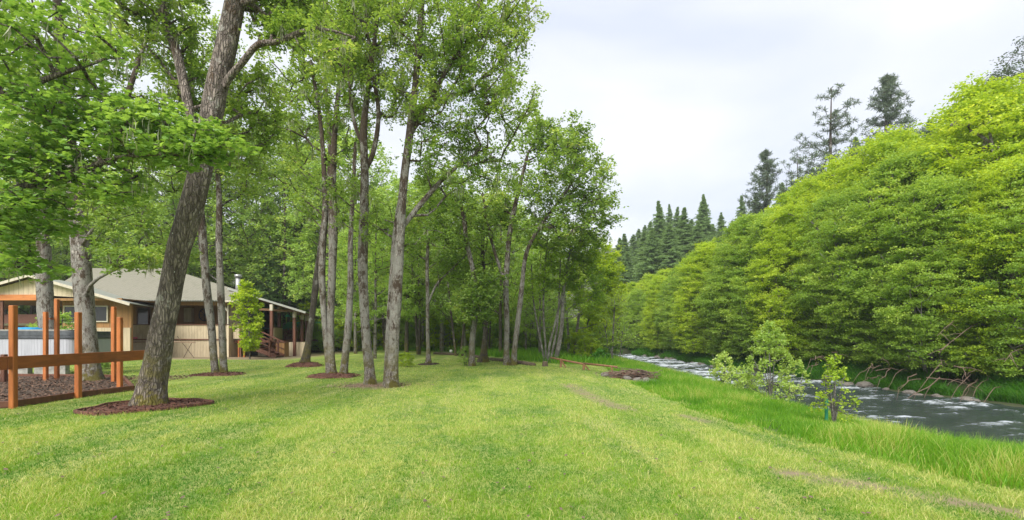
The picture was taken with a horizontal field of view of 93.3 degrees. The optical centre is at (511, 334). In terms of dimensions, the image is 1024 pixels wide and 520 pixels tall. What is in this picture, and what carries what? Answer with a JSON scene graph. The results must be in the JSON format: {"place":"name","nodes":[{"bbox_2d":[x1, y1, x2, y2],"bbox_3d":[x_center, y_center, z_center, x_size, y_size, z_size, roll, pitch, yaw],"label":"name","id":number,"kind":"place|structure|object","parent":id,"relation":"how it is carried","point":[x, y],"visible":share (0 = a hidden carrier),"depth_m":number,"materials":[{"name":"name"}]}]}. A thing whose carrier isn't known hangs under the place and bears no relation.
{"place":"outdoors","nodes":[
{"label":"outdoors","id":0,"kind":"place"},
{"bbox_2d":[0,244,1023,519],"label":"ground","id":1,"kind":"structure","parent":0,"point":[612,404],"depth_m":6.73,"materials":[{"name":"plant"}]},
{"bbox_2d":[4,314,61,329],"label":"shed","id":2,"kind":"structure","parent":1,"relation":"on","point":[27,318],"depth_m":44.51,"materials":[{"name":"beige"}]},
{"bbox_2d":[2,162,70,314],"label":"oak tree","id":3,"kind":"object","parent":1,"relation":"on","point":[5,278],"visible":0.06,"depth_m":47.38,"materials":[{"name":"green plant"}]},
{"bbox_2d":[0,186,91,313],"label":"oak tree","id":4,"kind":"object","parent":1,"relation":"on","point":[32,310],"visible":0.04,"depth_m":52.60,"materials":[{"name":"green plant"}]},
{"bbox_2d":[0,0,97,329],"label":"oak tree","id":5,"kind":"object","parent":1,"relation":"on","point":[45,297],"visible":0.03,"depth_m":18.87,"materials":[{"name":"green plant"}]},
{"bbox_2d":[25,311,73,329],"bbox_3d":[-24.192,0.215,25.890,2.890,3.299,3.226,0,0,-34],"label":"bush","id":6,"kind":"object","parent":1,"relation":"on","point":[63,316],"visible":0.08,"depth_m":25.67,"materials":[{"name":"green plant"}]},
{"bbox_2d":[0,330,110,373],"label":"hot tub","id":7,"kind":"object","parent":1,"relation":"on","point":[30,342],"visible":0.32,"depth_m":18.00,"materials":[{"name":"plastic"},{"name":"water"},{"name":"metal"}]},
{"bbox_2d":[0,299,144,408],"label":"wooden fence","id":8,"kind":"object","parent":1,"relation":"on","point":[12,362],"visible":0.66,"depth_m":12.30,"materials":[{"name":"brown wood"}]},
{"bbox_2d":[0,275,154,350],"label":"house wing","id":9,"kind":"structure","parent":1,"relation":"on","point":[12,292],"depth_m":30.80,"materials":[{"name":"wood"}]},
{"bbox_2d":[0,374,199,407],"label":"mulch bed","id":10,"kind":"object","parent":1,"relation":"on","point":[34,389],"visible":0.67,"depth_m":13.87,"materials":[{"name":"wood"}]},
{"bbox_2d":[0,0,202,380],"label":"oak tree","id":11,"kind":"object","parent":1,"relation":"on","point":[83,281],"visible":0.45,"depth_m":16.16,"materials":[{"name":"green plant"}]},
{"bbox_2d":[55,150,176,280],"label":"oak tree","id":12,"kind":"object","parent":1,"relation":"on","point":[94,235],"visible":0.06,"depth_m":47.81,"materials":[{"name":"green plant"}]},
{"bbox_2d":[0,0,263,289],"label":"maple tree","id":13,"kind":"object","parent":1,"relation":"on","point":[206,143],"visible":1,"depth_m":8.16,"materials":[{"name":"green plant"}]},
{"bbox_2d":[73,397,213,415],"bbox_3d":[-8.039,1.579,10.698,2.467,0.164,2.451,0,0,0],"label":"mulch ring","id":14,"kind":"object","parent":1,"relation":"on","point":[115,407],"visible":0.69,"depth_m":10.31,"materials":[{"name":"wood"}]},
{"bbox_2d":[91,141,231,276],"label":"oak tree","id":15,"kind":"object","parent":1,"relation":"on","point":[132,239],"visible":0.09,"depth_m":45.19,"materials":[{"name":"green plant"}]},
{"bbox_2d":[122,158,251,285],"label":"oak tree","id":16,"kind":"object","parent":1,"relation":"on","point":[173,209],"visible":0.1,"depth_m":48.47,"materials":[{"name":"green plant"}]},
{"bbox_2d":[54,268,322,357],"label":"house","id":17,"kind":"structure","parent":1,"relation":"on","point":[191,326],"depth_m":35.54,"materials":[{"name":"beige"}]},
{"bbox_2d":[129,0,268,372],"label":"oak tree","id":18,"kind":"object","parent":1,"relation":"on","point":[222,366],"visible":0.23,"depth_m":19.53,"materials":[{"name":"green plant"}]},
{"bbox_2d":[73,0,362,405],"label":"oak tree","id":19,"kind":"object","parent":1,"relation":"on","point":[223,71],"visible":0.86,"depth_m":10.79,"materials":[{"name":"green plant"}]},
{"bbox_2d":[149,115,292,280],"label":"oak tree","id":20,"kind":"object","parent":1,"relation":"on","point":[172,203],"visible":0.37,"depth_m":44.72,"materials":[{"name":"green plant"}]},
{"bbox_2d":[160,120,294,288],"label":"oak tree","id":21,"kind":"object","parent":1,"relation":"on","point":[193,264],"visible":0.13,"depth_m":46.94,"materials":[{"name":"green plant"}]},
{"bbox_2d":[228,278,264,358],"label":"maple tree","id":22,"kind":"object","parent":1,"relation":"on","point":[249,343],"visible":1,"depth_m":31.31,"materials":[{"name":"green plant"}]},
{"bbox_2d":[206,104,320,338],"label":"oak tree","id":23,"kind":"object","parent":1,"relation":"on","point":[264,212],"visible":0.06,"depth_m":51.14,"materials":[{"name":"green plant"}]},
{"bbox_2d":[246,225,288,347],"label":"fir tree","id":24,"kind":"object","parent":1,"relation":"on","point":[264,274],"visible":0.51,"depth_m":45.83,"materials":[{"name":"green plant"}]},
{"bbox_2d":[223,158,340,338],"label":"oak tree","id":25,"kind":"object","parent":1,"relation":"on","point":[279,243],"visible":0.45,"depth_m":45.79,"materials":[{"name":"green plant"}]},
{"bbox_2d":[247,14,348,362],"bbox_3d":[-10.640,-7.468,25.156,6.373,18.627,4.802,0,0,0],"label":"oak tree","id":26,"kind":"object","parent":1,"relation":"on","point":[306,353],"visible":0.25,"depth_m":24.45,"materials":[{"name":"green plant"}]},
{"bbox_2d":[246,148,350,297],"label":"oak tree","id":27,"kind":"object","parent":1,"relation":"on","point":[276,206],"visible":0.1,"depth_m":48.73,"materials":[{"name":"green plant"}]},
{"bbox_2d":[279,220,317,326],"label":"fir tree","id":28,"kind":"object","parent":1,"relation":"on","point":[296,302],"visible":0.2,"depth_m":49.65,"materials":[{"name":"green plant"}]},
{"bbox_2d":[271,179,358,351],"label":"oak tree","id":29,"kind":"object","parent":1,"relation":"on","point":[291,259],"visible":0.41,"depth_m":42.63,"materials":[{"name":"green plant"}]},
{"bbox_2d":[244,0,386,373],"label":"oak tree","id":30,"kind":"object","parent":1,"relation":"on","point":[336,124],"visible":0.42,"depth_m":18.63,"materials":[{"name":"green plant"}]},
{"bbox_2d":[304,323,341,352],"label":"bush","id":31,"kind":"object","parent":1,"relation":"on","point":[317,336],"visible":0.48,"depth_m":42.36,"materials":[{"name":"green plant"}]},
{"bbox_2d":[272,118,382,271],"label":"oak tree","id":32,"kind":"object","parent":1,"relation":"on","point":[316,136],"visible":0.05,"depth_m":59.60,"materials":[{"name":"green plant"}]},
{"bbox_2d":[306,372,360,378],"bbox_3d":[-6.849,1.557,18.611,2.068,0.217,2.049,0,0,0],"label":"mulch ring","id":33,"kind":"object","parent":1,"relation":"on","point":[337,375],"visible":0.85,"depth_m":18.08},
{"bbox_2d":[282,128,399,347],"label":"oak tree","id":34,"kind":"object","parent":1,"relation":"on","point":[376,172],"visible":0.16,"depth_m":51.91,"materials":[{"name":"green plant"}]},
{"bbox_2d":[307,224,389,353],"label":"oak tree","id":35,"kind":"object","parent":1,"relation":"on","point":[340,237],"visible":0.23,"depth_m":39.88,"materials":[{"name":"green plant"}]},
{"bbox_2d":[295,0,420,384],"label":"oak tree","id":36,"kind":"object","parent":1,"relation":"on","point":[355,9],"visible":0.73,"depth_m":15.32,"materials":[{"name":"green plant"}]},
{"bbox_2d":[351,308,382,347],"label":"bush","id":37,"kind":"object","parent":1,"relation":"on","point":[379,337],"visible":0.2,"depth_m":49.07,"materials":[{"name":"green plant"}]},
{"bbox_2d":[326,201,421,358],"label":"oak tree","id":38,"kind":"object","parent":1,"relation":"on","point":[408,313],"visible":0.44,"depth_m":31.86,"materials":[{"name":"green plant"}]},
{"bbox_2d":[338,188,423,350],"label":"oak tree","id":39,"kind":"object","parent":1,"relation":"on","point":[384,319],"visible":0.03,"depth_m":47.21,"materials":[{"name":"green plant"}]},
{"bbox_2d":[353,175,447,352],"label":"oak tree","id":40,"kind":"object","parent":1,"relation":"on","point":[394,182],"visible":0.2,"depth_m":40.02,"materials":[{"name":"green plant"}]},
{"bbox_2d":[368,186,462,354],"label":"oak tree","id":41,"kind":"object","parent":1,"relation":"on","point":[417,325],"visible":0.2,"depth_m":37.10,"materials":[{"name":"green plant"}]},
{"bbox_2d":[401,234,452,347],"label":"oak tree","id":42,"kind":"object","parent":1,"relation":"on","point":[422,330],"visible":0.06,"depth_m":47.86,"materials":[{"name":"green plant"}]},
{"bbox_2d":[379,168,481,362],"bbox_3d":[-4.539,-3.448,26.039,5.647,10.376,3.899,0,0,22],"label":"oak tree","id":43,"kind":"object","parent":1,"relation":"on","point":[452,270],"visible":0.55,"depth_m":25.72,"materials":[{"name":"green plant"}]},
{"bbox_2d":[1,366,870,519],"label":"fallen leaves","id":44,"kind":"object","parent":1,"relation":"on","point":[114,517],"visible":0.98,"depth_m":4.89,"materials":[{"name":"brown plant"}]},
{"bbox_2d":[390,166,485,351],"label":"oak tree","id":45,"kind":"object","parent":1,"relation":"on","point":[442,328],"visible":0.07,"depth_m":43.82,"materials":[{"name":"green plant"}]},
{"bbox_2d":[421,307,469,349],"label":"bush","id":46,"kind":"object","parent":1,"relation":"on","point":[432,322],"visible":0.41,"depth_m":45.49,"materials":[{"name":"green plant"}]},
{"bbox_2d":[352,0,550,387],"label":"oak tree","id":47,"kind":"object","parent":1,"relation":"on","point":[462,37],"visible":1,"depth_m":14.54,"materials":[{"name":"green plant"}]},
{"bbox_2d":[408,192,496,355],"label":"oak tree","id":48,"kind":"object","parent":1,"relation":"on","point":[440,294],"visible":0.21,"depth_m":34.68,"materials":[{"name":"green plant"}]},
{"bbox_2d":[431,230,496,351],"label":"oak tree","id":49,"kind":"object","parent":1,"relation":"on","point":[441,318],"visible":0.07,"depth_m":39.30,"materials":[{"name":"green plant"}]},
{"bbox_2d":[429,170,512,365],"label":"oak tree","id":50,"kind":"object","parent":1,"relation":"on","point":[476,299],"visible":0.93,"depth_m":24.04,"materials":[{"name":"green plant"}]},
{"bbox_2d":[429,209,523,362],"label":"oak tree","id":51,"kind":"object","parent":1,"relation":"on","point":[483,357],"visible":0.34,"depth_m":27.38,"materials":[{"name":"green plant"}]},
{"bbox_2d":[469,322,503,347],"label":"bush","id":52,"kind":"object","parent":1,"relation":"on","point":[480,332],"visible":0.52,"depth_m":43.60,"materials":[{"name":"green plant"}]},
{"bbox_2d":[457,227,516,349],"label":"oak tree","id":53,"kind":"object","parent":1,"relation":"on","point":[497,310],"visible":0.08,"depth_m":37.62,"materials":[{"name":"green plant"}]},
{"bbox_2d":[462,193,538,353],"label":"oak tree","id":54,"kind":"object","parent":1,"relation":"on","point":[514,292],"visible":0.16,"depth_m":33.59,"materials":[{"name":"green plant"}]},
{"bbox_2d":[372,344,665,368],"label":"rough grass","id":55,"kind":"structure","parent":1,"relation":"on","point":[531,354],"depth_m":29.60,"materials":[{"name":"plant"}]},
{"bbox_2d":[486,215,555,347],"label":"oak tree","id":56,"kind":"object","parent":1,"relation":"on","point":[510,341],"visible":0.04,"depth_m":43.99,"materials":[{"name":"green plant"}]},
{"bbox_2d":[496,236,555,350],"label":"oak tree","id":57,"kind":"object","parent":1,"relation":"on","point":[519,252],"visible":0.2,"depth_m":37.70,"materials":[{"name":"green plant"}]},
{"bbox_2d":[509,314,543,348],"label":"bush","id":58,"kind":"object","parent":1,"relation":"on","point":[533,341],"visible":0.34,"depth_m":45.22,"materials":[{"name":"green plant"}]},
{"bbox_2d":[444,109,628,365],"bbox_3d":[1.226,-5.057,25.014,9.787,13.621,5.433,0,0,0],"label":"oak tree","id":59,"kind":"object","parent":1,"relation":"on","point":[552,137],"visible":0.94,"depth_m":24.87,"materials":[{"name":"green plant"}]},
{"bbox_2d":[509,241,573,351],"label":"oak tree","id":60,"kind":"object","parent":1,"relation":"on","point":[528,319],"visible":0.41,"depth_m":32.79,"materials":[{"name":"green plant"}]},
{"bbox_2d":[516,212,612,362],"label":"alder tree","id":61,"kind":"object","parent":1,"relation":"on","point":[572,273],"visible":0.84,"depth_m":27.39,"materials":[{"name":"green plant"}]},
{"bbox_2d":[548,320,592,350],"bbox_3d":[4.375,0.341,36.057,3.491,3.105,3.128,0,0,31],"label":"bush","id":62,"kind":"object","parent":1,"relation":"on","point":[573,328],"visible":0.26,"depth_m":35.89,"materials":[{"name":"green plant"}]},
{"bbox_2d":[564,329,592,356],"bbox_3d":[4.518,0.748,32.480,2.338,2.167,2.171,0,0,-17],"label":"bush","id":63,"kind":"object","parent":1,"relation":"on","point":[572,337],"visible":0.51,"depth_m":32.30,"materials":[{"name":"green plant"}]},
{"bbox_2d":[574,335,600,357],"bbox_3d":[4.723,0.929,29.982,1.913,1.773,1.776,0,0,24],"label":"bush","id":64,"kind":"object","parent":1,"relation":"on","point":[585,344],"visible":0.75,"depth_m":29.77,"materials":[{"name":"green plant"}]},
{"bbox_2d":[561,223,628,353],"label":"alder tree","id":65,"kind":"object","parent":1,"relation":"on","point":[608,262],"visible":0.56,"depth_m":32.85,"materials":[{"name":"green plant"}]},
{"bbox_2d":[590,288,643,357],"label":"alder tree","id":66,"kind":"object","parent":1,"relation":"on","point":[615,305],"visible":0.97,"depth_m":29.96,"materials":[{"name":"green plant"}]},
{"bbox_2d":[595,368,661,379],"bbox_3d":[4.540,1.641,18.858,2.610,0.648,1.903,0,0,-21],"label":"brush heap","id":67,"kind":"object","parent":1,"relation":"on","point":[632,373],"visible":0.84,"depth_m":18.59,"materials":[{"name":"brown wood"}]},
{"bbox_2d":[620,288,648,348],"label":"alder tree","id":68,"kind":"object","parent":1,"relation":"on","point":[635,294],"visible":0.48,"depth_m":58.53,"materials":[{"name":"green plant"}]},
{"bbox_2d":[630,289,650,348],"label":"alder tree","id":69,"kind":"object","parent":1,"relation":"on","point":[644,300],"visible":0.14,"depth_m":57.03,"materials":[{"name":"green plant"}]},
{"bbox_2d":[623,230,669,288],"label":"fir tree","id":70,"kind":"object","parent":1,"relation":"on","point":[648,261],"visible":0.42,"depth_m":75.40,"materials":[{"name":"green plant"}]},
{"bbox_2d":[637,200,667,276],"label":"fir tree","id":71,"kind":"object","parent":1,"relation":"on","point":[658,224],"visible":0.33,"depth_m":83.57,"materials":[{"name":"green plant"}]},
{"bbox_2d":[637,272,671,351],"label":"alder tree","id":72,"kind":"object","parent":1,"relation":"on","point":[648,313],"visible":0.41,"depth_m":51.97,"materials":[{"name":"green plant"}]},
{"bbox_2d":[651,275,674,349],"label":"alder tree","id":73,"kind":"object","parent":1,"relation":"on","point":[663,346],"visible":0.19,"depth_m":50.21,"materials":[{"name":"green plant"}]},
{"bbox_2d":[653,224,686,273],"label":"fir tree","id":74,"kind":"object","parent":1,"relation":"on","point":[670,251],"visible":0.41,"depth_m":75.22,"materials":[{"name":"green plant"}]},
{"bbox_2d":[653,262,689,349],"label":"alder tree","id":75,"kind":"object","parent":1,"relation":"on","point":[662,323],"visible":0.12,"depth_m":47.57,"materials":[{"name":"green plant"}]},
{"bbox_2d":[661,255,702,351],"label":"alder tree","id":76,"kind":"object","parent":1,"relation":"on","point":[673,288],"visible":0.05,"depth_m":45.77,"materials":[{"name":"green plant"}]},
{"bbox_2d":[673,207,695,258],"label":"fir tree","id":77,"kind":"object","parent":1,"relation":"on","point":[684,232],"visible":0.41,"depth_m":79.56,"materials":[{"name":"green plant"}]},
{"bbox_2d":[664,255,711,351],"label":"alder tree","id":78,"kind":"object","parent":1,"relation":"on","point":[690,299],"visible":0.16,"depth_m":42.69,"materials":[{"name":"green plant"}]},
{"bbox_2d":[678,221,711,261],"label":"fir tree","id":79,"kind":"object","parent":1,"relation":"on","point":[698,235],"visible":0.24,"depth_m":77.66,"materials":[{"name":"green plant"}]},
{"bbox_2d":[668,237,727,353],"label":"alder tree","id":80,"kind":"object","parent":1,"relation":"on","point":[702,252],"visible":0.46,"depth_m":40.45,"materials":[{"name":"green plant"}]},
{"bbox_2d":[691,196,717,242],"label":"fir tree","id":81,"kind":"object","parent":1,"relation":"on","point":[702,218],"visible":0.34,"depth_m":85.53,"materials":[{"name":"green plant"}]},
{"bbox_2d":[692,251,741,354],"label":"alder tree","id":82,"kind":"object","parent":1,"relation":"on","point":[709,338],"visible":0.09,"depth_m":38.32,"materials":[{"name":"green plant"}]},
{"bbox_2d":[707,350,743,384],"bbox_3d":[8.627,1.560,19.523,1.504,1.850,1.773,0,0,0],"label":"willow shrub","id":83,"kind":"object","parent":1,"relation":"on","point":[717,364],"visible":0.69,"depth_m":19.34,"materials":[{"name":"green plant"}]},
{"bbox_2d":[691,213,787,353],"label":"alder tree","id":84,"kind":"object","parent":1,"relation":"on","point":[706,302],"visible":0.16,"depth_m":36.51,"materials":[{"name":"green plant"}]},
{"bbox_2d":[698,209,806,358],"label":"alder tree","id":85,"kind":"object","parent":1,"relation":"on","point":[734,349],"visible":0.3,"depth_m":34.11,"materials":[{"name":"green plant"}]},
{"bbox_2d":[722,148,782,236],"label":"pine tree","id":86,"kind":"object","parent":1,"relation":"on","point":[765,172],"visible":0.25,"depth_m":69.58,"materials":[{"name":"green plant"}]},
{"bbox_2d":[720,209,816,360],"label":"alder tree","id":87,"kind":"object","parent":1,"relation":"on","point":[758,226],"visible":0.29,"depth_m":31.71,"materials":[{"name":"green plant"}]},
{"bbox_2d":[729,320,814,401],"bbox_3d":[8.150,0.974,15.243,2.401,2.870,1.969,0,0,0],"label":"willow shrub","id":88,"kind":"object","parent":1,"relation":"on","point":[768,348],"visible":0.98,"depth_m":15.11,"materials":[{"name":"green plant"}]},
{"bbox_2d":[742,196,837,362],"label":"alder tree","id":89,"kind":"object","parent":1,"relation":"on","point":[778,234],"visible":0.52,"depth_m":29.16,"materials":[{"name":"green plant"}]},
{"bbox_2d":[765,174,829,224],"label":"alder tree","id":90,"kind":"object","parent":1,"relation":"on","point":[796,192],"visible":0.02,"depth_m":36.66,"materials":[{"name":"green plant"}]},
{"bbox_2d":[602,345,1023,404],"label":"bank grass","id":91,"kind":"structure","parent":1,"relation":"on","point":[1008,390],"depth_m":22.14,"materials":[{"name":"plant"}]},
{"bbox_2d":[606,354,1023,491],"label":"tall grass","id":92,"kind":"structure","parent":1,"relation":"on","point":[997,463],"depth_m":7.83,"materials":[{"name":"plant"}]},
{"bbox_2d":[771,186,875,362],"bbox_3d":[18.312,-3.187,28.027,5.800,10.439,6.416,0,0,-11],"label":"alder tree","id":93,"kind":"object","parent":1,"relation":"on","point":[822,206],"visible":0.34,"depth_m":27.49,"materials":[{"name":"green plant"}]},
{"bbox_2d":[777,83,873,201],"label":"pine tree","id":94,"kind":"object","parent":1,"relation":"on","point":[831,141],"visible":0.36,"depth_m":57.80,"materials":[{"name":"green plant"}]},
{"bbox_2d":[782,149,874,324],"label":"alder tree","id":95,"kind":"object","parent":1,"relation":"on","point":[826,177],"visible":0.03,"depth_m":33.27,"materials":[{"name":"green plant"}]},
{"bbox_2d":[808,353,861,423],"bbox_3d":[7.262,1.308,10.779,0.995,1.763,0.914,0,0,0],"label":"willow shrub","id":96,"kind":"object","parent":1,"relation":"on","point":[832,403],"visible":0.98,"depth_m":10.76,"materials":[{"name":"green plant"}]},
{"bbox_2d":[787,122,927,344],"bbox_3d":[22.661,-5.317,29.385,10.048,14.680,10.141,0,0,-41],"label":"alder tree","id":97,"kind":"object","parent":1,"relation":"on","point":[889,144],"visible":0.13,"depth_m":28.60,"materials":[{"name":"green plant"}]},
{"bbox_2d":[789,176,928,365],"bbox_3d":[18.045,-3.065,25.264,6.958,10.246,6.551,0,0,-42],"label":"alder tree","id":98,"kind":"object","parent":1,"relation":"on","point":[841,322],"visible":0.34,"depth_m":24.93,"materials":[{"name":"green plant"}]},
{"bbox_2d":[853,72,925,157],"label":"pine tree","id":99,"kind":"object","parent":1,"relation":"on","point":[884,99],"visible":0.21,"depth_m":56.57,"materials":[{"name":"green plant"}]},
{"bbox_2d":[821,142,998,367],"bbox_3d":[18.770,-3.472,23.463,7.019,11.065,7.765,0,0,15],"label":"alder tree","id":100,"kind":"object","parent":1,"relation":"on","point":[890,170],"visible":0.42,"depth_m":22.61,"materials":[{"name":"green plant"}]},
{"bbox_2d":[854,70,1023,344],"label":"alder tree","id":101,"kind":"object","parent":1,"relation":"on","point":[997,99],"visible":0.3,"depth_m":21.14,"materials":[{"name":"green plant"}]},
{"bbox_2d":[858,169,1020,378],"bbox_3d":[17.977,-2.473,21.110,5.786,9.244,5.447,0,0,-17],"label":"alder tree","id":102,"kind":"object","parent":1,"relation":"on","point":[940,188],"visible":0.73,"depth_m":20.08,"materials":[{"name":"green plant"}]},
{"bbox_2d":[898,104,1023,265],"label":"alder tree","id":103,"kind":"object","parent":1,"relation":"on","point":[917,139],"visible":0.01,"depth_m":23.95,"materials":[{"name":"green plant"}]},
{"bbox_2d":[931,152,1023,375],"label":"alder tree","id":104,"kind":"object","parent":1,"relation":"on","point":[990,185],"visible":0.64,"depth_m":18.51,"materials":[{"name":"green plant"}]},
{"bbox_2d":[950,158,1023,379],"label":"alder tree","id":105,"kind":"object","parent":1,"relation":"on","point":[993,281],"visible":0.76,"depth_m":17.81,"materials":[{"name":"green plant"}]},
{"bbox_2d":[969,36,1023,91],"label":"conifer tree","id":106,"kind":"object","parent":1,"relation":"on","point":[1010,69],"visible":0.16,"depth_m":33.88,"materials":[{"name":"leaf"},{"name":"bark"}]},
{"bbox_2d":[0,0,1023,260],"label":"sky","id":107,"kind":"structure","parent":0,"point":[686,96],"materials":[{"name":"white"}]},
{"bbox_2d":[606,353,1023,443],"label":"river","id":108,"kind":"structure","parent":0,"point":[955,415],"depth_m":16.33,"materials":[{"name":"liquid"}]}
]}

